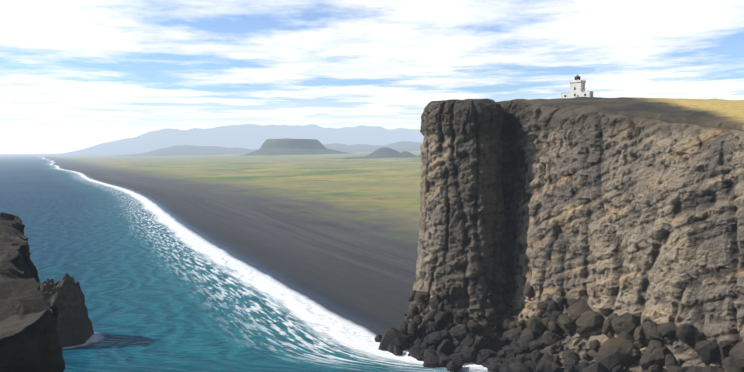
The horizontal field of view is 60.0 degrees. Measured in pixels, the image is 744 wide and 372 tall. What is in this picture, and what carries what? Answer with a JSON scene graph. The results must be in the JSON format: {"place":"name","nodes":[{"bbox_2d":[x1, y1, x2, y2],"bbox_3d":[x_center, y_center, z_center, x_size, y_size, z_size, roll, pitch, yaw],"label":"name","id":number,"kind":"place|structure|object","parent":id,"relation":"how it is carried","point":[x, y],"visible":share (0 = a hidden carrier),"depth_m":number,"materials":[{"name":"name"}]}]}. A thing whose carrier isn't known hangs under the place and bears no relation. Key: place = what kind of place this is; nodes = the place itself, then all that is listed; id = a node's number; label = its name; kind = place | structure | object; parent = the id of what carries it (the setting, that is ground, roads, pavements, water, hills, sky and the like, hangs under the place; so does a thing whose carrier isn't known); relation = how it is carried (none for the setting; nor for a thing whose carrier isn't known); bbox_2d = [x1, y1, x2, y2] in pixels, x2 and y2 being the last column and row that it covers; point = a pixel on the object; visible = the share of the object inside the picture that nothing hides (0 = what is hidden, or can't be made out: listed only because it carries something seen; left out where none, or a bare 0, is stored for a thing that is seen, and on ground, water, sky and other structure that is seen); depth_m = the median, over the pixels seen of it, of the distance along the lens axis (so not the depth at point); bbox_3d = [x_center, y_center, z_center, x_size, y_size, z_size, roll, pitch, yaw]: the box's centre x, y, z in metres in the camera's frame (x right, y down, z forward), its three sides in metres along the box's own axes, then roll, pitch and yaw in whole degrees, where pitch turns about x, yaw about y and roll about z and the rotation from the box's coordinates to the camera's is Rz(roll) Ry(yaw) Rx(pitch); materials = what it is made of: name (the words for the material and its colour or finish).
{"place":"outdoors","nodes":[
{"label":"outdoors","id":0,"kind":"place"},
{"bbox_2d":[0,212,64,371],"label":"cliff","id":1,"kind":"structure","parent":0,"point":[29,341],"depth_m":62.73,"materials":[{"name":"brown stone"}]},
{"bbox_2d":[36,124,423,155],"bbox_3d":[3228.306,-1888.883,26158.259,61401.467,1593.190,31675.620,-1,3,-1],"label":"mountains","id":2,"kind":"structure","parent":0,"point":[250,136],"depth_m":25199.33,"materials":[{"name":"stone"}]},
{"bbox_2d":[0,153,488,371],"bbox_3d":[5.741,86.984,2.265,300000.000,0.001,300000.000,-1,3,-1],"label":"sea","id":3,"kind":"structure","parent":0,"point":[161,291],"depth_m":389.02,"materials":[{"name":"teal liquid"}]},
{"bbox_2d":[39,273,93,347],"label":"sea stack","id":4,"kind":"object","parent":3,"relation":"in","point":[66,297],"visible":0.5,"depth_m":292.08,"materials":[{"name":"grey stone"}]},
{"bbox_2d":[37,151,475,364],"bbox_3d":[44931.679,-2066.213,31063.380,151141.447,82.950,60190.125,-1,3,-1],"label":"land","id":5,"kind":"structure","parent":0,"point":[336,236],"depth_m":858.76,"materials":[{"name":"black sand"}]},
{"bbox_2d":[239,138,352,155],"bbox_3d":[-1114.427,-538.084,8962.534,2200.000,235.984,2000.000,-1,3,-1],"label":"flat-topped mountain","id":6,"kind":"structure","parent":5,"relation":"on","point":[284,146],"depth_m":8480.61,"materials":[{"name":"grey stone"}]},
{"bbox_2d":[114,141,421,155],"bbox_3d":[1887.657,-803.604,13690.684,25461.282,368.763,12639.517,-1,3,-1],"label":"foothills","id":7,"kind":"structure","parent":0,"point":[400,146],"depth_m":13372.64,"materials":[{"name":"grey stone"}]},
{"bbox_2d":[0,0,743,153],"label":"sky","id":8,"kind":"structure","parent":0,"point":[75,75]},
{"bbox_2d":[344,147,420,158],"bbox_3d":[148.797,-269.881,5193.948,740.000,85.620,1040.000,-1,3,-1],"label":"hill","id":9,"kind":"structure","parent":0,"point":[384,152],"depth_m":5006.19,"materials":[{"name":"grey stone"}]},
{"bbox_2d":[405,98,743,371],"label":"headland","id":10,"kind":"structure","parent":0,"point":[605,212],"depth_m":252.96,"materials":[{"name":"brown stone"}]},
{"bbox_2d":[375,279,743,371],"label":"boulders","id":11,"kind":"object","parent":10,"relation":"on","point":[619,353],"visible":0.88,"depth_m":253.85,"materials":[{"name":"grey stone"}]},
{"bbox_2d":[527,97,743,119],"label":"grassy clifftop","id":12,"kind":"structure","parent":10,"relation":"on","point":[724,109],"depth_m":252.47,"materials":[{"name":"yellow plant"}]},
{"bbox_2d":[561,74,592,97],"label":"lighthouse","id":13,"kind":"object","parent":12,"relation":"on","point":[577,86],"visible":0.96,"depth_m":329.84,"materials":[{"name":"white paint"}]}
]}

